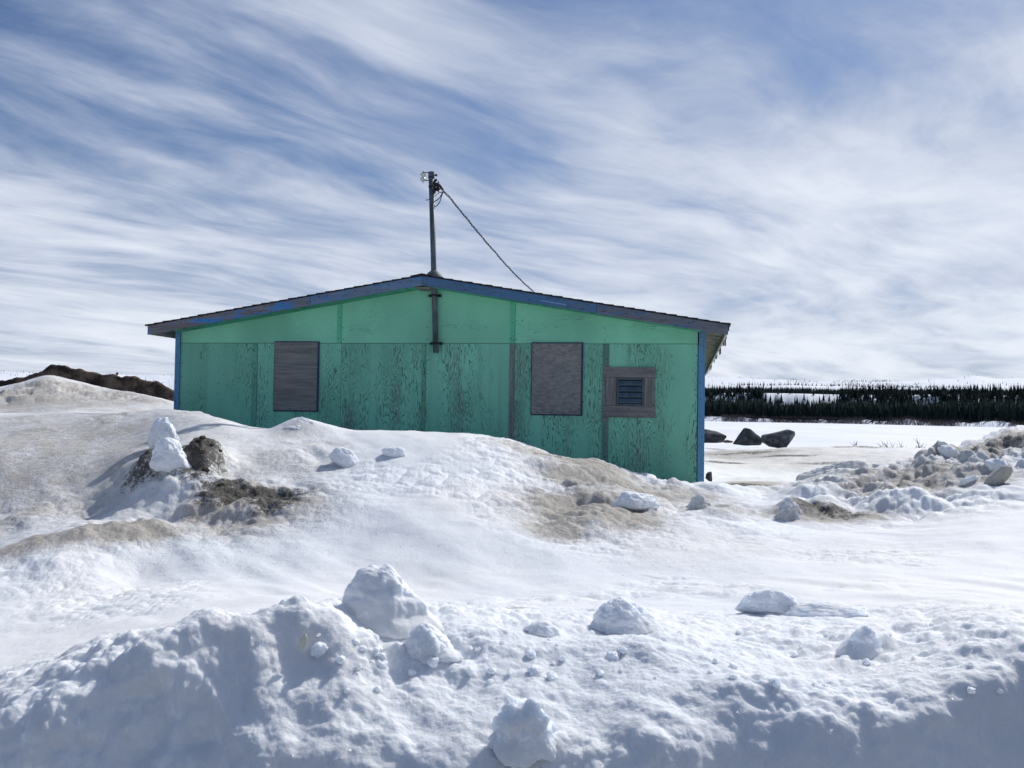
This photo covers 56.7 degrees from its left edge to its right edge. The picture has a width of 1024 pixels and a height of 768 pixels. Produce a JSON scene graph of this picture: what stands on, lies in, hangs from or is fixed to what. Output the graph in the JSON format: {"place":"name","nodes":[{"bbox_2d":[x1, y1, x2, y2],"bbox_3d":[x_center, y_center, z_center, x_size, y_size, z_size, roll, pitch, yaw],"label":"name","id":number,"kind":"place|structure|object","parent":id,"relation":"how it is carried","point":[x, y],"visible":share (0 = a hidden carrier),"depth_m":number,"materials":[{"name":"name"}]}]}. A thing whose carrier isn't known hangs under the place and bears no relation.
{"place":"outdoors","nodes":[
{"label":"outdoors","id":0,"kind":"place"},
{"bbox_2d":[0,375,1023,767],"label":"ground","id":1,"kind":"structure","parent":0,"point":[162,619],"depth_m":5.55,"materials":[{"name":"white snow"}]},
{"bbox_2d":[0,364,173,400],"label":"dirt mound","id":2,"kind":"object","parent":1,"relation":"on","point":[136,384],"visible":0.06,"depth_m":24.55,"materials":[{"name":"brown soil"}]},
{"bbox_2d":[148,417,178,448],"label":"snow clump","id":3,"kind":"object","parent":1,"relation":"on","point":[161,428],"visible":0.59,"depth_m":9.49,"materials":[{"name":"white snow"}]},
{"bbox_2d":[149,437,191,471],"bbox_3d":[-3.118,0.662,8.733,0.400,0.340,0.327,1,-2,0],"label":"snow clump","id":4,"kind":"object","parent":1,"relation":"on","point":[168,454],"visible":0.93,"depth_m":8.62,"materials":[{"name":"white snow"}]},
{"bbox_2d":[202,467,209,471],"bbox_3d":[-2.795,0.783,8.645,0.082,0.055,0.073,1,-2,0],"label":"dirt clod","id":5,"kind":"object","parent":1,"relation":"on","point":[206,469],"visible":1,"depth_m":8.62,"materials":[{"name":"brown soil"}]},
{"bbox_2d":[283,417,314,428],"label":"snow clump","id":6,"kind":"object","parent":1,"relation":"on","point":[304,419],"visible":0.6,"depth_m":10.39,"materials":[{"name":"white snow"}]},
{"bbox_2d":[300,634,306,648],"bbox_3d":[-0.687,0.848,3.122,0.023,0.051,0.009,15,-2,0],"label":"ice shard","id":7,"kind":"object","parent":1,"relation":"on","point":[303,640],"visible":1,"depth_m":3.12,"materials":[{"name":"grey ice"}]},
{"bbox_2d":[311,642,327,657],"bbox_3d":[-0.636,0.874,3.124,0.060,0.046,0.056,-24,-18,-23],"label":"snow crumb","id":8,"kind":"object","parent":1,"relation":"on","point":[318,649],"visible":1,"depth_m":3.11,"materials":[{"name":"white snow"}]},
{"bbox_2d":[336,655,345,663],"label":"snow crumb","id":9,"kind":"object","parent":1,"relation":"on","point":[341,659],"visible":1,"depth_m":3.09,"materials":[{"name":"white snow"}]},
{"bbox_2d":[329,447,358,466],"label":"snow clump","id":10,"kind":"object","parent":1,"relation":"on","point":[342,456],"visible":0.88,"depth_m":9.25,"materials":[{"name":"white snow"}]},
{"bbox_2d":[352,638,359,644],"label":"snow crumb","id":11,"kind":"object","parent":1,"relation":"on","point":[356,641],"visible":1,"depth_m":3.18,"materials":[{"name":"white snow"}]},
{"bbox_2d":[354,664,361,669],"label":"snow crumb","id":12,"kind":"object","parent":1,"relation":"on","point":[358,667],"visible":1,"depth_m":3.10,"materials":[{"name":"white snow"}]},
{"bbox_2d":[359,645,366,650],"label":"snow crumb","id":13,"kind":"object","parent":1,"relation":"on","point":[362,647],"visible":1,"depth_m":3.17,"materials":[{"name":"white snow"}]},
{"bbox_2d":[372,645,379,656],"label":"snow crumb","id":14,"kind":"object","parent":1,"relation":"on","point":[376,649],"visible":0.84,"depth_m":3.19,"materials":[{"name":"white snow"}]},
{"bbox_2d":[374,686,380,692],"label":"snow crumb","id":15,"kind":"object","parent":1,"relation":"on","point":[377,689],"visible":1,"depth_m":3.07,"materials":[{"name":"white snow"}]},
{"bbox_2d":[376,653,386,660],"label":"snow crumb","id":16,"kind":"object","parent":1,"relation":"on","point":[381,656],"visible":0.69,"depth_m":3.19,"materials":[{"name":"white snow"}]},
{"bbox_2d":[376,660,387,668],"bbox_3d":[-0.438,0.939,3.176,0.045,0.033,0.043,6,11,-12],"label":"snow crumb","id":17,"kind":"object","parent":1,"relation":"on","point":[382,664],"visible":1,"depth_m":3.17,"materials":[{"name":"white snow"}]},
{"bbox_2d":[381,446,405,456],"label":"snow clump","id":18,"kind":"object","parent":1,"relation":"on","point":[389,451],"visible":0.99,"depth_m":9.42,"materials":[{"name":"white snow"}]},
{"bbox_2d":[342,564,444,639],"bbox_3d":[-0.459,0.808,3.519,0.426,0.275,0.325,1,-2,0],"label":"snow clump","id":19,"kind":"object","parent":1,"relation":"on","point":[384,601],"visible":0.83,"depth_m":3.44,"materials":[{"name":"white snow"}]},
{"bbox_2d":[408,669,416,675],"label":"snow crumb","id":20,"kind":"object","parent":1,"relation":"on","point":[411,672],"visible":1,"depth_m":3.18,"materials":[{"name":"white snow"}]},
{"bbox_2d":[426,656,438,667],"bbox_3d":[-0.272,0.943,3.225,0.046,0.033,0.046,10,22,32],"label":"snow crumb","id":21,"kind":"object","parent":1,"relation":"on","point":[432,662],"visible":1,"depth_m":3.21,"materials":[{"name":"white snow"}]},
{"bbox_2d":[404,622,463,664],"bbox_3d":[-0.279,0.906,3.307,0.223,0.148,0.176,1,-2,0],"label":"snow clump","id":22,"kind":"object","parent":1,"relation":"on","point":[423,641],"visible":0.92,"depth_m":3.26,"materials":[{"name":"white snow"}]},
{"bbox_2d":[145,273,730,482],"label":"plywood building","id":23,"kind":"structure","parent":1,"relation":"on","point":[621,386],"depth_m":12.86,"materials":[{"name":"green paint"}]},
{"bbox_2d":[273,341,319,411],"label":"window cover","id":24,"kind":"structure","parent":23,"relation":"in","point":[296,363],"depth_m":13.28,"materials":[{"name":"grey wood"}]},
{"bbox_2d":[420,171,442,352],"bbox_3d":[-1.106,-1.671,12.947,0.355,2.494,0.260,1,-2,10],"label":"service mast","id":25,"kind":"object","parent":23,"relation":"attached to","point":[434,186],"visible":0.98,"depth_m":12.92,"materials":[{"name":"metal"}]},
{"bbox_2d":[428,185,533,291],"bbox_3d":[2.139,-1.528,23.462,0.269,1.737,22.072,0,-2,17],"label":"power cable","id":26,"kind":"object","parent":25,"relation":"attached to","point":[450,198],"visible":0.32,"depth_m":14.38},
{"bbox_2d":[531,342,582,415],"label":"window cover","id":27,"kind":"structure","parent":23,"relation":"in","point":[556,367],"depth_m":12.61,"materials":[{"name":"grey wood"}]},
{"bbox_2d":[467,668,473,675],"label":"snow crumb","id":28,"kind":"object","parent":1,"relation":"on","point":[470,671],"visible":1,"depth_m":3.21,"materials":[{"name":"white snow"}]},
{"bbox_2d":[486,679,493,684],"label":"snow crumb","id":29,"kind":"object","parent":1,"relation":"on","point":[489,681],"visible":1,"depth_m":3.18,"materials":[{"name":"white snow"}]},
{"bbox_2d":[487,667,495,673],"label":"snow crumb","id":30,"kind":"object","parent":1,"relation":"on","point":[491,670],"visible":1,"depth_m":3.23,"materials":[{"name":"white snow"}]},
{"bbox_2d":[487,697,556,767],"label":"snow clump","id":31,"kind":"object","parent":1,"relation":"on","point":[521,735],"visible":1,"depth_m":2.84,"materials":[{"name":"white snow"}]},
{"bbox_2d":[525,649,535,658],"bbox_3d":[0.070,0.958,3.347,0.047,0.037,0.042,24,-17,1],"label":"snow crumb","id":32,"kind":"object","parent":1,"relation":"on","point":[530,654],"visible":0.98,"depth_m":3.33,"materials":[{"name":"white snow"}]},
{"bbox_2d":[527,665,542,675],"bbox_3d":[0.080,0.982,3.235,0.053,0.038,0.043,1,-2,-15],"label":"snow crumb","id":33,"kind":"object","parent":1,"relation":"on","point":[534,670],"visible":1,"depth_m":3.23,"materials":[{"name":"white snow"}]},
{"bbox_2d":[528,620,559,637],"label":"snow clump","id":34,"kind":"object","parent":1,"relation":"on","point":[543,629],"visible":0.95,"depth_m":3.54,"materials":[{"name":"white snow"}]},
{"bbox_2d":[546,671,557,680],"bbox_3d":[0.135,0.994,3.225,0.047,0.028,0.046,-4,22,-38],"label":"snow crumb","id":35,"kind":"object","parent":1,"relation":"on","point":[551,675],"visible":1,"depth_m":3.21,"materials":[{"name":"white snow"}]},
{"bbox_2d":[597,670,603,675],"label":"snow crumb","id":36,"kind":"object","parent":1,"relation":"on","point":[600,672],"visible":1,"depth_m":3.23,"materials":[{"name":"white snow"}]},
{"bbox_2d":[606,651,618,660],"bbox_3d":[0.353,0.963,3.337,0.044,0.044,0.050,1,-2,-14],"label":"snow crumb","id":37,"kind":"object","parent":1,"relation":"on","point":[613,656],"visible":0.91,"depth_m":3.32,"materials":[{"name":"white snow"}]},
{"bbox_2d":[618,646,627,653],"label":"snow crumb","id":38,"kind":"object","parent":1,"relation":"on","point":[621,649],"visible":1,"depth_m":3.35,"materials":[{"name":"white snow"}]},
{"bbox_2d":[590,596,663,634],"bbox_3d":[0.451,0.918,3.739,0.295,0.158,0.239,1,-2,0],"label":"snow clump","id":39,"kind":"object","parent":1,"relation":"on","point":[620,615],"visible":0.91,"depth_m":3.67,"materials":[{"name":"white snow"}]},
{"bbox_2d":[611,491,659,510],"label":"snow clump","id":40,"kind":"object","parent":1,"relation":"on","point":[629,500],"visible":0.94,"depth_m":8.38,"materials":[{"name":"white snow"}]},
{"bbox_2d":[685,494,710,509],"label":"snow clump","id":41,"kind":"object","parent":1,"relation":"on","point":[699,501],"visible":0.84,"depth_m":8.65,"materials":[{"name":"white snow"}]},
{"bbox_2d":[705,472,711,480],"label":"block","id":42,"kind":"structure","parent":1,"relation":"on","point":[708,477],"depth_m":13.14,"materials":[{"name":"grey stone"}]},
{"bbox_2d":[704,429,726,442],"bbox_3d":[7.143,1.923,34.980,1.406,0.515,1.059,1,-2,0],"label":"boulder","id":43,"kind":"object","parent":1,"relation":"on","point":[710,436],"visible":0.59,"depth_m":34.52,"materials":[{"name":"grey stone"}]},
{"bbox_2d":[729,673,736,679],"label":"snow crumb","id":44,"kind":"object","parent":1,"relation":"on","point":[732,676],"visible":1,"depth_m":3.13,"materials":[{"name":"white snow"}]},
{"bbox_2d":[729,663,737,668],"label":"snow crumb","id":45,"kind":"object","parent":1,"relation":"on","point":[733,665],"visible":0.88,"depth_m":3.26,"materials":[{"name":"white snow"}]},
{"bbox_2d":[733,428,761,445],"bbox_3d":[8.589,1.919,34.475,1.026,0.644,0.796,1,-2,0],"label":"boulder","id":46,"kind":"object","parent":1,"relation":"on","point":[747,437],"visible":0.98,"depth_m":34.15,"materials":[{"name":"grey stone"}]},
{"bbox_2d":[734,589,796,613],"bbox_3d":[1.221,1.047,4.520,0.310,0.139,0.149,1,-2,0],"label":"snow clump","id":47,"kind":"object","parent":1,"relation":"on","point":[763,601],"visible":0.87,"depth_m":4.49,"materials":[{"name":"white snow"}]},
{"bbox_2d":[768,677,780,688],"bbox_3d":[0.859,0.977,3.103,0.039,0.036,0.037,0,-2,28],"label":"snow crumb","id":48,"kind":"object","parent":1,"relation":"on","point":[775,682],"visible":1,"depth_m":3.09,"materials":[{"name":"white snow"}]},
{"bbox_2d":[761,429,794,447],"bbox_3d":[9.408,1.939,33.479,1.126,0.688,0.862,1,-2,0],"label":"boulder","id":49,"kind":"object","parent":1,"relation":"on","point":[781,439],"visible":0.98,"depth_m":33.15,"materials":[{"name":"grey stone"}]},
{"bbox_2d":[773,497,804,520],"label":"snow clump","id":50,"kind":"object","parent":1,"relation":"on","point":[788,509],"visible":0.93,"depth_m":8.56,"materials":[{"name":"white snow"}]},
{"bbox_2d":[791,651,797,656],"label":"snow crumb","id":51,"kind":"object","parent":1,"relation":"on","point":[794,653],"visible":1,"depth_m":3.60,"materials":[{"name":"white snow"}]},
{"bbox_2d":[764,599,868,617],"bbox_3d":[1.446,1.071,4.517,0.508,0.081,0.246,1,-2,0],"label":"snow clump","id":52,"kind":"object","parent":1,"relation":"on","point":[812,608],"visible":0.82,"depth_m":4.44,"materials":[{"name":"white snow"}]},
{"bbox_2d":[795,460,869,480],"bbox_3d":[4.070,1.161,11.664,1.166,0.449,0.480,1,-2,0],"label":"snow clump","id":53,"kind":"object","parent":1,"relation":"on","point":[851,464],"visible":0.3,"depth_m":11.59,"materials":[{"name":"white snow"}]},
{"bbox_2d":[836,625,883,659],"bbox_3d":[1.298,0.958,3.523,0.194,0.126,0.147,1,-2,0],"label":"snow clump","id":54,"kind":"object","parent":1,"relation":"on","point":[863,642],"visible":0.94,"depth_m":3.49,"materials":[{"name":"white snow"}]},
{"bbox_2d":[863,658,870,664],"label":"snow crumb","id":55,"kind":"object","parent":1,"relation":"on","point":[866,661],"visible":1,"depth_m":3.38,"materials":[{"name":"white snow"}]},
{"bbox_2d":[937,441,947,446],"bbox_3d":[4.864,0.705,10.679,0.147,0.086,0.113,22,-17,10],"label":"snow chunk","id":56,"kind":"object","parent":1,"relation":"on","point":[940,443],"visible":0.45,"depth_m":10.64,"materials":[{"name":"white snow"}]},
{"bbox_2d":[937,445,958,458],"bbox_3d":[4.849,0.759,10.512,0.257,0.164,0.173,23,-13,19],"label":"snow chunk","id":57,"kind":"object","parent":1,"relation":"on","point":[948,451],"visible":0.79,"depth_m":10.46,"materials":[{"name":"white snow"}]},
{"bbox_2d":[957,475,978,484],"bbox_3d":[4.461,0.966,9.276,0.204,0.100,0.260,-14,-23,-7],"label":"snow chunk","id":58,"kind":"object","parent":1,"relation":"on","point":[966,480],"visible":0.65,"depth_m":9.19,"materials":[{"name":"white snow"}]},
{"bbox_2d":[967,687,975,693],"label":"snow crumb","id":59,"kind":"object","parent":1,"relation":"on","point":[970,690],"visible":1,"depth_m":3.02,"materials":[{"name":"white snow"}]},
{"bbox_2d":[984,458,1007,470],"bbox_3d":[4.820,0.820,9.420,0.240,0.158,0.174,21,-5,30],"label":"snow chunk","id":60,"kind":"object","parent":1,"relation":"on","point":[991,464],"visible":0.56,"depth_m":9.37,"materials":[{"name":"white snow"}]},
{"bbox_2d":[983,465,1012,485],"bbox_3d":[4.574,0.874,8.935,0.401,0.171,0.120,-31,36,-15],"label":"rock","id":61,"kind":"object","parent":1,"relation":"on","point":[999,476],"depth_m":8.89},
{"bbox_2d":[0,371,1023,427],"bbox_3d":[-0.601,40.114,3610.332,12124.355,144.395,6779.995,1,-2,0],"label":"hills","id":62,"kind":"structure","parent":0,"point":[972,381],"depth_m":2485.58,"materials":[{"name":"white snow"}]},
{"bbox_2d":[1,370,1023,421],"bbox_3d":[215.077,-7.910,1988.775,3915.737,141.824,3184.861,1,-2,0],"label":"forest","id":63,"kind":"object","parent":62,"relation":"on","point":[949,396],"visible":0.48,"depth_m":565.37,"materials":[{"name":"green plant"}]},
{"bbox_2d":[718,400,723,415],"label":"spruce tree","id":64,"kind":"object","parent":62,"relation":"on","point":[721,410],"visible":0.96,"depth_m":509.39,"materials":[{"name":"green plant"}]},
{"bbox_2d":[751,402,755,415],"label":"spruce tree","id":65,"kind":"object","parent":62,"relation":"on","point":[753,411],"visible":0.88,"depth_m":507.44,"materials":[{"name":"green plant"}]},
{"bbox_2d":[755,401,760,416],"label":"spruce tree","id":66,"kind":"object","parent":62,"relation":"on","point":[757,409],"visible":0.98,"depth_m":502.29,"materials":[{"name":"green plant"}]},
{"bbox_2d":[746,417,801,421],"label":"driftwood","id":67,"kind":"object","parent":62,"relation":"on","point":[778,418],"visible":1,"depth_m":491.62,"materials":[{"name":"brown wood"}]},
{"bbox_2d":[772,402,776,417],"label":"spruce tree","id":68,"kind":"object","parent":62,"relation":"on","point":[774,412],"visible":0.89,"depth_m":500.77,"materials":[{"name":"green plant"}]},
{"bbox_2d":[777,404,781,417],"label":"spruce tree","id":69,"kind":"object","parent":62,"relation":"on","point":[779,413],"visible":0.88,"depth_m":500.88,"materials":[{"name":"green plant"}]},
{"bbox_2d":[797,404,801,417],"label":"spruce tree","id":70,"kind":"object","parent":62,"relation":"on","point":[799,413],"visible":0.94,"depth_m":497.52,"materials":[{"name":"green plant"}]},
{"bbox_2d":[791,417,820,421],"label":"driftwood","id":71,"kind":"object","parent":62,"relation":"on","point":[804,419],"visible":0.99,"depth_m":487.91,"materials":[{"name":"brown wood"}]},
{"bbox_2d":[822,418,839,422],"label":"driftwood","id":72,"kind":"object","parent":62,"relation":"on","point":[829,419],"visible":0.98,"depth_m":483.18,"materials":[{"name":"brown wood"}]},
{"bbox_2d":[862,405,864,418],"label":"spruce tree","id":73,"kind":"object","parent":62,"relation":"on","point":[863,412],"visible":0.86,"depth_m":487.67,"materials":[{"name":"green plant"}]},
{"bbox_2d":[705,413,1023,426],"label":"lakeshore brush","id":74,"kind":"object","parent":62,"relation":"on","point":[842,420],"visible":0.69,"depth_m":474.58,"materials":[{"name":"brown plant"}]},
{"bbox_2d":[867,408,871,419],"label":"spruce tree","id":75,"kind":"object","parent":62,"relation":"on","point":[870,415],"visible":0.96,"depth_m":477.42,"materials":[{"name":"green plant"}]},
{"bbox_2d":[867,419,892,423],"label":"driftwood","id":76,"kind":"object","parent":62,"relation":"on","point":[873,420],"visible":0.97,"depth_m":463.38,"materials":[{"name":"brown wood"}]},
{"bbox_2d":[883,404,885,418],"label":"spruce tree","id":77,"kind":"object","parent":62,"relation":"on","point":[884,413],"visible":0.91,"depth_m":473.54,"materials":[{"name":"green plant"}]},
{"bbox_2d":[892,401,896,417],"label":"spruce tree","id":78,"kind":"object","parent":62,"relation":"on","point":[894,410],"visible":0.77,"depth_m":483.64,"materials":[{"name":"green plant"}]},
{"bbox_2d":[895,404,899,418],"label":"spruce tree","id":79,"kind":"object","parent":62,"relation":"on","point":[897,414],"visible":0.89,"depth_m":466.86,"materials":[{"name":"green plant"}]},
{"bbox_2d":[912,403,916,419],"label":"spruce tree","id":80,"kind":"object","parent":62,"relation":"on","point":[914,413],"visible":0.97,"depth_m":454.74,"materials":[{"name":"green plant"}]},
{"bbox_2d":[928,405,932,420],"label":"spruce tree","id":81,"kind":"object","parent":62,"relation":"on","point":[930,416],"visible":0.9,"depth_m":454.65,"materials":[{"name":"green plant"}]},
{"bbox_2d":[935,405,940,420],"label":"spruce tree","id":82,"kind":"object","parent":62,"relation":"on","point":[938,414],"visible":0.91,"depth_m":441.89,"materials":[{"name":"green plant"}]},
{"bbox_2d":[943,407,947,420],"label":"spruce tree","id":83,"kind":"object","parent":62,"relation":"on","point":[945,415],"visible":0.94,"depth_m":437.49,"materials":[{"name":"green plant"}]},
{"bbox_2d":[948,404,953,420],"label":"spruce tree","id":84,"kind":"object","parent":62,"relation":"on","point":[950,415],"visible":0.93,"depth_m":435.72,"materials":[{"name":"green plant"}]},
{"bbox_2d":[959,401,966,421],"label":"spruce tree","id":85,"kind":"object","parent":62,"relation":"on","point":[962,409],"visible":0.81,"depth_m":440.66,"materials":[{"name":"green plant"}]},
{"bbox_2d":[962,406,967,421],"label":"spruce tree","id":86,"kind":"object","parent":62,"relation":"on","point":[964,416],"visible":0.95,"depth_m":437.84,"materials":[{"name":"green plant"}]},
{"bbox_2d":[972,404,976,422],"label":"spruce tree","id":87,"kind":"object","parent":62,"relation":"on","point":[974,420],"visible":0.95,"depth_m":430.72,"materials":[{"name":"green plant"}]},
{"bbox_2d":[978,405,982,421],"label":"spruce tree","id":88,"kind":"object","parent":62,"relation":"on","point":[980,417],"visible":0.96,"depth_m":423.65,"materials":[{"name":"green plant"}]},
{"bbox_2d":[981,402,985,420],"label":"spruce tree","id":89,"kind":"object","parent":62,"relation":"on","point":[983,412],"visible":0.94,"depth_m":425.28,"materials":[{"name":"green plant"}]},
{"bbox_2d":[985,406,989,420],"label":"spruce tree","id":90,"kind":"object","parent":62,"relation":"on","point":[987,415],"visible":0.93,"depth_m":421.28,"materials":[{"name":"green plant"}]},
{"bbox_2d":[989,403,993,419],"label":"spruce tree","id":91,"kind":"object","parent":62,"relation":"on","point":[991,414],"visible":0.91,"depth_m":426.99,"materials":[{"name":"green plant"}]},
{"bbox_2d":[992,402,997,420],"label":"spruce tree","id":92,"kind":"object","parent":62,"relation":"on","point":[994,413],"visible":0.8,"depth_m":430.24,"materials":[{"name":"green plant"}]},
{"bbox_2d":[1000,406,1004,421],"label":"spruce tree","id":93,"kind":"object","parent":62,"relation":"on","point":[1003,417],"visible":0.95,"depth_m":414.86,"materials":[{"name":"green plant"}]},
{"bbox_2d":[1004,406,1008,421],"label":"spruce tree","id":94,"kind":"object","parent":62,"relation":"on","point":[1006,417],"visible":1,"depth_m":412.75,"materials":[{"name":"green plant"}]},
{"bbox_2d":[1007,406,1010,421],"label":"spruce tree","id":95,"kind":"object","parent":62,"relation":"on","point":[1009,417],"visible":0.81,"depth_m":419.75,"materials":[{"name":"green plant"}]},
{"bbox_2d":[1009,403,1016,422],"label":"spruce tree","id":96,"kind":"object","parent":62,"relation":"on","point":[1013,415],"visible":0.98,"depth_m":411.45,"materials":[{"name":"green plant"}]},
{"bbox_2d":[1016,407,1019,423],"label":"spruce tree","id":97,"kind":"object","parent":62,"relation":"on","point":[1017,416],"visible":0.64,"depth_m":417.25,"materials":[{"name":"green plant"}]},
{"bbox_2d":[0,0,1023,381],"label":"sky","id":98,"kind":"structure","parent":0,"point":[837,184],"materials":[{"name":"blue"}]},
{"bbox_2d":[704,421,1002,448],"bbox_3d":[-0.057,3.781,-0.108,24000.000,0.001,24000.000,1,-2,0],"label":"frozen lake","id":99,"kind":"structure","parent":0,"point":[819,434],"depth_m":210.82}
]}

